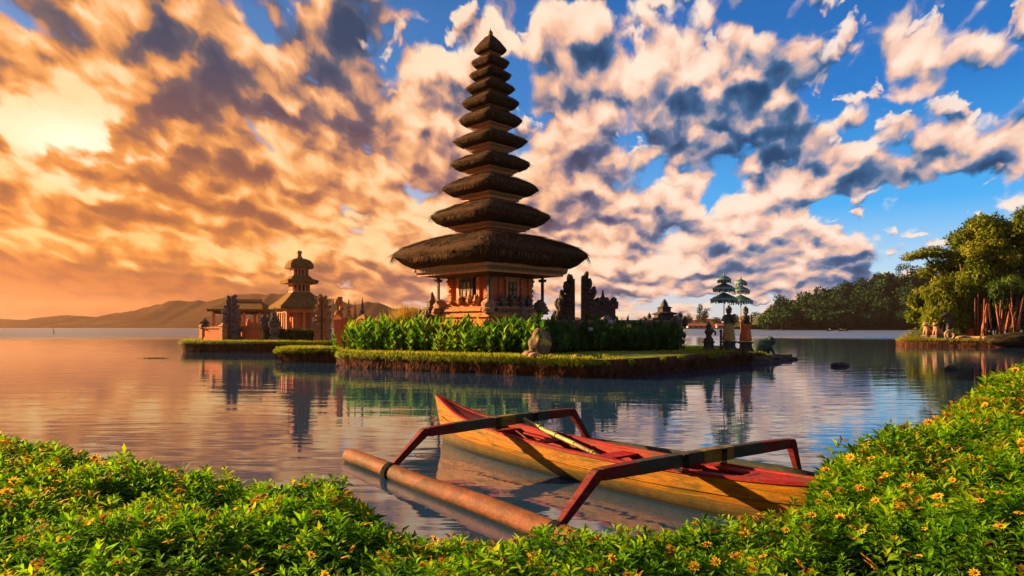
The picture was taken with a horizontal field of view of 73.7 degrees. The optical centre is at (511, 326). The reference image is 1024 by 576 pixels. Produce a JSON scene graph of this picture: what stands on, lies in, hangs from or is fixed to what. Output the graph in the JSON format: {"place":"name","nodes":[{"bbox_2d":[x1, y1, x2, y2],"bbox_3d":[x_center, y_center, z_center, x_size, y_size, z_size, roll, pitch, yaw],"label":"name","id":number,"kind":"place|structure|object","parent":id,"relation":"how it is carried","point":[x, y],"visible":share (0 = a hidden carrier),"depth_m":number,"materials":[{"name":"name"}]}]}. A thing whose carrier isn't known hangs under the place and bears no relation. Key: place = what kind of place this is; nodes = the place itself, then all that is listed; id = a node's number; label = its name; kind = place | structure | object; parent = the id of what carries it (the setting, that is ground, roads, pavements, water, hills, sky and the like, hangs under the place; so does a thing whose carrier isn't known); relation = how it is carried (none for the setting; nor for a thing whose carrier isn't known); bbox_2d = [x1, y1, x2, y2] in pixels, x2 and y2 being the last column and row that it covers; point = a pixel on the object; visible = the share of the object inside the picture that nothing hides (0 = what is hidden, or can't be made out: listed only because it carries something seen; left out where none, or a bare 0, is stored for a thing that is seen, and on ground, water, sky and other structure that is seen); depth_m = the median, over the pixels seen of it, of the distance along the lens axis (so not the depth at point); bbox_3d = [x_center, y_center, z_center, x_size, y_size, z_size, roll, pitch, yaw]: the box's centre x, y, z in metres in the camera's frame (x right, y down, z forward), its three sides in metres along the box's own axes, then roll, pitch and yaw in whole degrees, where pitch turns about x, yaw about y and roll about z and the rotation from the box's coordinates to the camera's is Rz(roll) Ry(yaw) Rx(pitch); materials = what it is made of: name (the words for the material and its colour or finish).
{"place":"outdoors","nodes":[
{"label":"outdoors","id":0,"kind":"place"},
{"bbox_2d":[207,299,275,328],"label":"open pavilion","id":1,"kind":"structure","parent":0,"point":[255,307],"depth_m":65.54,"materials":[{"name":"wood"}]},
{"bbox_2d":[181,339,332,351],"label":"shrine island","id":2,"kind":"structure","parent":0,"point":[188,347],"depth_m":58.28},
{"bbox_2d":[199,323,227,340],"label":"brick wall","id":3,"kind":"structure","parent":2,"relation":"on","point":[213,333],"depth_m":61.07,"materials":[{"name":"orange brick"}]},
{"bbox_2d":[200,318,209,328],"bbox_3d":[-28.040,-0.297,62.306,0.820,1.013,0.841,0,0,-23],"label":"stone ornament","id":4,"kind":"object","parent":3,"relation":"on","point":[205,323],"visible":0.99,"depth_m":62.08,"materials":[{"name":"grey stone"}]},
{"bbox_2d":[222,295,231,339],"bbox_3d":[-25.730,-0.765,61.457,0.650,4.129,0.896,0,0,0],"label":"split gate half","id":5,"kind":"object","parent":2,"relation":"on","point":[226,314],"visible":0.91,"depth_m":61.17,"materials":[{"name":"grey stone"}]},
{"bbox_2d":[231,294,241,339],"bbox_3d":[-24.777,-0.810,61.469,0.678,4.218,0.903,0,0,0],"label":"split gate half","id":6,"kind":"object","parent":2,"relation":"on","point":[236,330],"visible":1,"depth_m":61.13,"materials":[{"name":"grey stone"}]},
{"bbox_2d":[246,318,251,325],"bbox_3d":[-24.098,0.286,62.510,0.859,2.036,0.856,0,0,-12],"label":"seated statue","id":7,"kind":"object","parent":2,"relation":"on","point":[248,322],"visible":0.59,"depth_m":62.34,"materials":[{"name":"stone"}]},
{"bbox_2d":[240,323,267,340],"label":"brick wall","id":8,"kind":"structure","parent":2,"relation":"on","point":[255,333],"depth_m":60.88,"materials":[{"name":"orange brick"}]},
{"bbox_2d":[259,312,269,328],"bbox_3d":[-21.805,-0.530,60.208,0.877,1.481,0.895,0,0,-23],"label":"stone ornament","id":9,"kind":"object","parent":8,"relation":"on","point":[265,319],"visible":0.99,"depth_m":59.96,"materials":[{"name":"grey stone"}]},
{"bbox_2d":[178,341,332,344],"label":"overhanging grass","id":10,"kind":"structure","parent":2,"relation":"on","point":[272,343],"depth_m":57.73,"materials":[{"name":"green plant"}]},
{"bbox_2d":[179,342,332,351],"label":"hanging roots","id":11,"kind":"object","parent":2,"relation":"hanging from","point":[241,346],"visible":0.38,"depth_m":57.94,"materials":[{"name":"plant"}]},
{"bbox_2d":[268,308,280,340],"bbox_3d":[-20.815,-0.152,59.806,1.055,2.920,1.059,0,0,-23],"label":"stone ornament","id":12,"kind":"object","parent":2,"relation":"on","point":[275,324],"visible":0.96,"depth_m":59.51,"materials":[{"name":"grey stone"}]},
{"bbox_2d":[262,328,313,340],"bbox_3d":[-19.325,0.804,60.187,5.216,1.394,1.313,0,0,0],"label":"clipped hedge","id":13,"kind":"object","parent":2,"relation":"on","point":[302,334],"visible":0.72,"depth_m":59.84,"materials":[{"name":"green plant"}]},
{"bbox_2d":[268,250,330,330],"bbox_3d":[-19.949,-2.862,63.999,4.597,8.525,4.603,0,0,-33],"label":"pagoda","id":14,"kind":"object","parent":2,"relation":"on","point":[294,306],"visible":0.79,"depth_m":63.12,"materials":[{"name":"stone"}]},
{"bbox_2d":[312,293,322,340],"bbox_3d":[-16.893,-0.799,59.518,1.027,4.195,1.075,0,0,0],"label":"split gate half","id":15,"kind":"object","parent":2,"relation":"on","point":[318,327],"visible":1,"depth_m":59.17,"materials":[{"name":"stone"}]},
{"bbox_2d":[321,295,331,339],"bbox_3d":[-16.103,-0.714,59.489,0.992,4.025,1.121,0,0,0],"label":"split gate half","id":16,"kind":"object","parent":2,"relation":"on","point":[327,322],"visible":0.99,"depth_m":59.18,"materials":[{"name":"stone"}]},
{"bbox_2d":[180,338,333,341],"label":"rim grass","id":17,"kind":"structure","parent":0,"point":[229,340],"depth_m":58.31,"materials":[{"name":"green plant"}]},
{"bbox_2d":[359,297,364,315],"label":"gate pillar","id":18,"kind":"structure","parent":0,"point":[362,311],"depth_m":45.90,"materials":[{"name":"brown stone"}]},
{"bbox_2d":[0,293,739,327],"bbox_3d":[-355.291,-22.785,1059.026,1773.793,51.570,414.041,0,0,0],"label":"mountain","id":19,"kind":"structure","parent":0,"point":[180,314],"depth_m":940.79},
{"bbox_2d":[0,328,1023,575],"bbox_3d":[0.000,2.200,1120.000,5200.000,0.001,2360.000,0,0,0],"label":"lake water","id":20,"kind":"structure","parent":0,"point":[244,416],"depth_m":18.52,"materials":[{"name":"blue liquid"}]},
{"bbox_2d":[343,394,819,551],"bbox_3d":[0.805,1.860,10.205,4.903,1.079,7.659,0,0,-38],"label":"outrigger boat","id":21,"kind":"object","parent":20,"relation":"on","point":[716,480],"visible":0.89,"depth_m":8.77,"materials":[{"name":"yellow paint"}]},
{"bbox_2d":[522,417,598,454],"bbox_3d":[0.710,1.695,10.575,0.078,0.428,2.442,0,0,-33],"label":"bamboo pole","id":22,"kind":"object","parent":21,"relation":"in","point":[560,437],"visible":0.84,"depth_m":10.48,"materials":[{"name":"beige wood"}]},
{"bbox_2d":[831,362,848,366],"bbox_3d":[17.969,2.104,37.396,1.000,0.307,0.299,0,0,0],"label":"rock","id":23,"kind":"object","parent":20,"relation":"on","point":[839,364],"visible":0.92,"depth_m":37.28,"materials":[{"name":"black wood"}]},
{"bbox_2d":[945,365,958,369],"bbox_3d":[22.299,2.102,34.596,0.631,0.302,0.298,0,0,4],"label":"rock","id":24,"kind":"object","parent":20,"relation":"on","point":[951,367],"visible":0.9,"depth_m":34.48,"materials":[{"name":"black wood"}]},
{"bbox_2d":[0,0,1023,321],"label":"sky","id":25,"kind":"structure","parent":0,"point":[153,152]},
{"bbox_2d":[1,428,1023,575],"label":"bank","id":26,"kind":"structure","parent":0,"point":[271,571],"depth_m":5.05,"materials":[{"name":"green plant"}]},
{"bbox_2d":[0,358,1023,575],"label":"flowering ground cover","id":27,"kind":"object","parent":26,"relation":"on","point":[203,514],"visible":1,"depth_m":4.79,"materials":[{"name":"green plant"}]},
{"bbox_2d":[276,345,757,377],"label":"temple island","id":28,"kind":"structure","parent":0,"point":[650,360],"depth_m":33.47,"materials":[{"name":"green plant"}]},
{"bbox_2d":[334,297,343,316],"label":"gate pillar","id":29,"kind":"structure","parent":28,"relation":"on","point":[339,304],"depth_m":45.80,"materials":[{"name":"stone"}]},
{"bbox_2d":[333,315,357,346],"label":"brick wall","id":30,"kind":"structure","parent":28,"relation":"on","point":[340,321],"depth_m":45.33,"materials":[{"name":"red brick"}]},
{"bbox_2d":[345,299,351,319],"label":"gate pillar","id":31,"kind":"structure","parent":28,"relation":"on","point":[348,312],"depth_m":45.89,"materials":[{"name":"stone"}]},
{"bbox_2d":[353,303,357,319],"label":"gate pillar","id":32,"kind":"structure","parent":28,"relation":"on","point":[355,316],"depth_m":45.92,"materials":[{"name":"stone"}]},
{"bbox_2d":[358,314,401,348],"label":"compound wall","id":33,"kind":"structure","parent":28,"relation":"on","point":[362,316],"depth_m":44.27,"materials":[{"name":"brick"}]},
{"bbox_2d":[377,303,423,327],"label":"golden reeds","id":34,"kind":"object","parent":28,"relation":"on","point":[406,313],"visible":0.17,"depth_m":42.22,"materials":[{"name":"yellow plant"}]},
{"bbox_2d":[414,292,441,326],"bbox_3d":[-4.775,-0.313,40.950,1.733,3.507,1.883,0,0,-29],"label":"stone shrine","id":35,"kind":"object","parent":28,"relation":"on","point":[429,307],"visible":0.23,"depth_m":40.68,"materials":[{"name":"grey stone"}]},
{"bbox_2d":[331,311,546,353],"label":"canna plants","id":36,"kind":"object","parent":28,"relation":"on","point":[462,335],"visible":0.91,"depth_m":36.10,"materials":[{"name":"green plant"}]},
{"bbox_2d":[389,28,590,351],"bbox_3d":[-1.274,-7.870,39.993,9.228,19.181,9.313,0,0,-45],"label":"tiered pagoda","id":37,"kind":"object","parent":28,"relation":"on","point":[491,263],"visible":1,"depth_m":38.57,"materials":[{"name":"wood"}]},
{"bbox_2d":[275,351,752,377],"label":"hanging roots","id":38,"kind":"object","parent":28,"relation":"hanging from","point":[485,368],"visible":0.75,"depth_m":31.98,"materials":[{"name":"brown plant"}]},
{"bbox_2d":[276,344,766,359],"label":"lawn grass","id":39,"kind":"structure","parent":28,"relation":"on","point":[444,353],"depth_m":34.27,"materials":[{"name":"green plant"}]},
{"bbox_2d":[273,349,771,366],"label":"overhanging grass","id":40,"kind":"structure","parent":28,"relation":"on","point":[513,361],"depth_m":32.22,"materials":[{"name":"green plant"}]},
{"bbox_2d":[516,305,532,323],"bbox_3d":[0.663,0.109,37.401,1.034,2.598,1.044,0,0,-34],"label":"guardian statue","id":41,"kind":"object","parent":28,"relation":"on","point":[524,315],"visible":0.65,"depth_m":37.26,"materials":[{"name":"grey stone"}]},
{"bbox_2d":[522,351,532,355],"bbox_3d":[0.760,1.278,30.887,0.614,0.374,0.477,0,0,0],"label":"rim stone","id":42,"kind":"object","parent":28,"relation":"on","point":[525,353],"visible":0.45,"depth_m":30.78,"materials":[{"name":"grey stone"}]},
{"bbox_2d":[528,352,539,358],"bbox_3d":[1.000,1.305,30.406,0.552,0.342,0.412,0,0,0],"label":"rim stone","id":43,"kind":"object","parent":28,"relation":"on","point":[535,354],"visible":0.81,"depth_m":30.25,"materials":[{"name":"grey stone"}]},
{"bbox_2d":[528,328,551,354],"bbox_3d":[1.281,0.872,31.599,1.100,1.631,0.983,0,0,-16],"label":"mossy boulder","id":44,"kind":"object","parent":28,"relation":"on","point":[539,341],"visible":0.75,"depth_m":31.24,"materials":[{"name":"grey stone"}]},
{"bbox_2d":[554,274,574,319],"bbox_3d":[3.273,-0.996,43.518,1.406,4.829,1.270,0,0,0],"label":"split gate half","id":45,"kind":"object","parent":28,"relation":"on","point":[564,303],"visible":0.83,"depth_m":43.03,"materials":[{"name":"black stone"}]},
{"bbox_2d":[588,327,592,350],"bbox_3d":[4.411,0.728,38.399,0.286,1.384,0.304,0,0,0],"label":"canna flower","id":46,"kind":"object","parent":28,"relation":"on","point":[590,329],"visible":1,"depth_m":38.39,"materials":[{"name":"plant"}]},
{"bbox_2d":[495,312,686,354],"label":"canna plants","id":47,"kind":"object","parent":28,"relation":"on","point":[623,337],"visible":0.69,"depth_m":39.14,"materials":[{"name":"green plant"}]},
{"bbox_2d":[581,271,602,319],"bbox_3d":[5.051,-1.016,42.990,1.334,4.870,1.210,0,0,0],"label":"split gate half","id":48,"kind":"object","parent":28,"relation":"on","point":[589,304],"visible":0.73,"depth_m":42.53,"materials":[{"name":"black stone"}]},
{"bbox_2d":[598,290,618,319],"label":"gate wing","id":49,"kind":"structure","parent":28,"relation":"on","point":[606,306],"depth_m":42.85,"materials":[{"name":"grey stone"}]},
{"bbox_2d":[608,320,612,350],"bbox_3d":[5.594,0.525,38.799,0.286,1.791,0.304,0,0,0],"label":"canna flower","id":50,"kind":"object","parent":28,"relation":"on","point":[610,322],"visible":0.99,"depth_m":38.79,"materials":[{"name":"plant"}]},
{"bbox_2d":[541,315,683,349],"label":"compound wall","id":51,"kind":"structure","parent":28,"relation":"on","point":[648,322],"depth_m":41.42,"materials":[{"name":"brown stone"}]},
{"bbox_2d":[642,299,687,348],"bbox_3d":[9.621,-0.137,43.017,2.232,3.155,2.195,0,0,-18],"label":"stone shrine","id":52,"kind":"object","parent":28,"relation":"on","point":[663,312],"visible":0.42,"depth_m":42.62,"materials":[{"name":"grey stone"}]},
{"bbox_2d":[702,322,715,350],"bbox_3d":[11.217,0.575,38.801,0.674,1.696,0.625,0,0,-11],"label":"statue","id":53,"kind":"object","parent":28,"relation":"on","point":[708,341],"visible":0.96,"depth_m":38.64,"materials":[{"name":"black stone"}]},
{"bbox_2d":[719,329,721,348],"bbox_3d":[11.714,0.845,38.300,0.166,1.351,0.166,0,0,23],"label":"wooden post","id":54,"kind":"object","parent":28,"relation":"on","point":[720,330],"visible":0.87,"depth_m":38.24,"materials":[{"name":"brown wood"}]},
{"bbox_2d":[710,273,737,303],"bbox_3d":[12.111,-0.827,39.000,1.538,4.694,1.538,0,0,0],"label":"tiered parasol","id":55,"kind":"object","parent":28,"relation":"on","point":[724,286],"visible":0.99,"depth_m":38.66,"materials":[{"name":"fabric"}]},
{"bbox_2d":[721,305,737,350],"bbox_3d":[12.507,0.090,39.361,0.847,2.673,0.760,0,0,-17],"label":"temple statue","id":56,"kind":"object","parent":28,"relation":"on","point":[728,336],"visible":0.99,"depth_m":39.18,"materials":[{"name":"black stone"}]},
{"bbox_2d":[729,277,752,350],"bbox_3d":[13.809,-0.740,41.200,1.428,4.739,1.428,0,0,0],"label":"tiered parasol","id":57,"kind":"object","parent":28,"relation":"on","point":[742,299],"visible":0.81,"depth_m":40.92,"materials":[{"name":"fabric"}]},
{"bbox_2d":[737,306,753,351],"bbox_3d":[14.229,0.133,41.561,0.846,2.801,0.763,0,0,-17],"label":"temple statue","id":58,"kind":"object","parent":28,"relation":"on","point":[746,339],"visible":0.97,"depth_m":41.38,"materials":[{"name":"black stone"}]},
{"bbox_2d":[751,355,773,362],"bbox_3d":[14.566,2.151,42.023,3.377,1.009,2.188,0,0,0],"label":"shore rock","id":59,"kind":"object","parent":28,"relation":"on","point":[761,359],"visible":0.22,"depth_m":41.15,"materials":[{"name":"black stone"}]},
{"bbox_2d":[752,336,775,352],"bbox_3d":[16.555,1.269,44.993,1.641,1.250,1.122,0,0,0],"label":"frog statue","id":60,"kind":"object","parent":28,"relation":"on","point":[765,344],"visible":0.89,"depth_m":44.63,"materials":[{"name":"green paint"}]},
{"bbox_2d":[767,353,786,360],"bbox_3d":[16.133,2.131,43.592,2.866,0.898,1.905,0,0,0],"label":"shore rock","id":61,"kind":"object","parent":28,"relation":"on","point":[774,357],"visible":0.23,"depth_m":43.12,"materials":[{"name":"black stone"}]},
{"bbox_2d":[776,354,797,359],"bbox_3d":[17.681,2.172,45.465,2.538,0.735,1.597,0,0,0],"label":"shore rock","id":62,"kind":"object","parent":28,"relation":"on","point":[787,356],"visible":0.19,"depth_m":44.87,"materials":[{"name":"black stone"}]},
{"bbox_2d":[686,323,706,327],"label":"boathouse","id":63,"kind":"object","parent":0,"point":[696,325],"visible":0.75,"depth_m":557.00,"materials":[{"name":"paint"}]},
{"bbox_2d":[695,304,702,322],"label":"shore tree","id":64,"kind":"object","parent":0,"point":[698,318],"visible":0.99,"depth_m":599.75,"materials":[{"name":"green plant"}]},
{"bbox_2d":[683,328,722,328],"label":"shore","id":65,"kind":"structure","parent":0,"point":[702,328],"depth_m":630.00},
{"bbox_2d":[685,312,692,322],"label":"shore tree","id":66,"kind":"object","parent":65,"relation":"on","point":[690,319],"visible":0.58,"depth_m":638.75,"materials":[{"name":"green plant"}]},
{"bbox_2d":[711,317,721,323],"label":"shore tree","id":67,"kind":"object","parent":65,"relation":"on","point":[716,320],"visible":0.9,"depth_m":637.74,"materials":[{"name":"green plant"}]},
{"bbox_2d":[701,307,708,322],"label":"shore tree","id":68,"kind":"object","parent":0,"point":[704,314],"visible":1,"depth_m":598.83,"materials":[{"name":"green plant"}]},
{"bbox_2d":[751,311,759,317],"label":"shore tree","id":69,"kind":"object","parent":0,"point":[754,315],"visible":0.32,"depth_m":619.86,"materials":[{"name":"green plant"}]},
{"bbox_2d":[766,304,776,329],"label":"forest tree","id":70,"kind":"object","parent":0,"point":[772,306],"visible":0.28,"depth_m":431.06,"materials":[{"name":"green plant"}]},
{"bbox_2d":[772,294,789,329],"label":"forest tree","id":71,"kind":"object","parent":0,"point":[779,300],"visible":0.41,"depth_m":434.15,"materials":[{"name":"green plant"}]},
{"bbox_2d":[734,275,1022,329],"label":"forest hill","id":72,"kind":"structure","parent":0,"point":[878,326],"depth_m":423.61,"materials":[{"name":"green plant"}]},
{"bbox_2d":[715,323,723,327],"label":"boathouse","id":73,"kind":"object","parent":72,"relation":"on","point":[719,325],"visible":0.41,"depth_m":558.12,"materials":[{"name":"paint"}]},
{"bbox_2d":[757,268,1022,329],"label":"forest","id":74,"kind":"object","parent":72,"relation":"on","point":[824,307],"visible":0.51,"depth_m":423.14,"materials":[{"name":"green plant"}]},
{"bbox_2d":[895,262,920,275],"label":"umbrella tree","id":75,"kind":"object","parent":72,"relation":"on","point":[900,268],"visible":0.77,"depth_m":467.66,"materials":[{"name":"green plant"}]},
{"bbox_2d":[897,336,981,338],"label":"bank grass","id":76,"kind":"structure","parent":0,"point":[936,338],"depth_m":75.92,"materials":[{"name":"green plant"}]},
{"bbox_2d":[897,333,1004,346],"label":"bank","id":77,"kind":"structure","parent":0,"point":[969,343],"depth_m":75.09,"materials":[{"name":"brown soil"}]},
{"bbox_2d":[901,332,912,338],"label":"shore bush","id":78,"kind":"object","parent":77,"relation":"on","point":[907,335],"visible":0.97,"depth_m":78.17,"materials":[{"name":"green plant"}]},
{"bbox_2d":[907,328,922,336],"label":"undergrowth shrub","id":79,"kind":"object","parent":77,"relation":"on","point":[915,332],"visible":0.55,"depth_m":92.03,"materials":[{"name":"green plant"}]},
{"bbox_2d":[902,286,934,329],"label":"bushy tree","id":80,"kind":"object","parent":77,"relation":"on","point":[916,303],"visible":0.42,"depth_m":96.22,"materials":[{"name":"green plant"}]},
{"bbox_2d":[920,322,932,337],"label":"animal statue","id":81,"kind":"object","parent":77,"relation":"on","point":[927,330],"visible":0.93,"depth_m":78.21,"materials":[{"name":"grey stone"}]},
{"bbox_2d":[898,245,966,280],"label":"spreading tree","id":82,"kind":"object","parent":77,"relation":"on","point":[931,254],"visible":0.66,"depth_m":86.68,"materials":[{"name":"green plant"}]},
{"bbox_2d":[930,322,944,338],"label":"animal statue","id":83,"kind":"object","parent":77,"relation":"on","point":[938,332],"visible":0.98,"depth_m":77.23,"materials":[{"name":"grey stone"}]},
{"bbox_2d":[894,338,983,341],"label":"overhanging grass","id":84,"kind":"structure","parent":77,"relation":"on","point":[935,339],"depth_m":75.54,"materials":[{"name":"green plant"}]},
{"bbox_2d":[895,340,993,346],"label":"hanging roots","id":85,"kind":"object","parent":77,"relation":"hanging from","point":[896,343],"visible":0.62,"depth_m":76.01,"materials":[{"name":"brown plant"}]},
{"bbox_2d":[944,326,954,338],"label":"stone ring","id":86,"kind":"object","parent":77,"relation":"on","point":[952,331],"visible":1,"depth_m":75.11,"materials":[{"name":"stone"}]},
{"bbox_2d":[919,274,983,335],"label":"bamboo clump","id":87,"kind":"object","parent":77,"relation":"on","point":[953,299],"visible":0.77,"depth_m":80.84,"materials":[{"name":"green plant"}]},
{"bbox_2d":[941,311,961,337],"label":"animal statue","id":88,"kind":"object","parent":77,"relation":"on","point":[949,321],"visible":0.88,"depth_m":79.98,"materials":[{"name":"grey stone"}]},
{"bbox_2d":[950,328,960,335],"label":"dark shrub","id":89,"kind":"object","parent":77,"relation":"on","point":[955,331],"visible":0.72,"depth_m":76.49,"materials":[{"name":"green plant"}]},
{"bbox_2d":[963,323,974,335],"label":"brick shrine","id":90,"kind":"object","parent":77,"relation":"on","point":[970,331],"visible":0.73,"depth_m":80.19,"materials":[{"name":"brown brick"}]},
{"bbox_2d":[955,335,984,338],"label":"stone edging","id":91,"kind":"object","parent":77,"relation":"on","point":[970,337],"visible":0.32,"depth_m":75.54,"materials":[{"name":"grey stone"}]},
{"bbox_2d":[943,211,1023,332],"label":"broadleaf tree","id":92,"kind":"object","parent":77,"relation":"on","point":[1016,244],"visible":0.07,"depth_m":85.70,"materials":[{"name":"green plant"}]},
{"bbox_2d":[947,211,1023,335],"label":"broadleaf tree","id":93,"kind":"object","parent":77,"relation":"on","point":[984,238],"visible":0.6,"depth_m":82.64,"materials":[{"name":"green plant"}]},
{"bbox_2d":[974,292,1023,335],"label":"culm thicket","id":94,"kind":"object","parent":77,"relation":"on","point":[1013,324],"visible":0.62,"depth_m":78.31,"materials":[{"name":"brown plant"}]},
{"bbox_2d":[976,272,1023,332],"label":"bamboo clump","id":95,"kind":"object","parent":77,"relation":"on","point":[1006,287],"visible":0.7,"depth_m":78.95,"materials":[{"name":"green plant"}]},
{"bbox_2d":[983,332,1023,346],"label":"earth mound","id":96,"kind":"object","parent":77,"relation":"on","point":[1012,339],"visible":0.98,"depth_m":71.00,"materials":[{"name":"soil"}]},
{"bbox_2d":[1009,206,1023,331],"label":"broadleaf tree","id":97,"kind":"object","parent":77,"relation":"on","point":[1018,217],"visible":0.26,"depth_m":90.90,"materials":[{"name":"green plant"}]}
]}

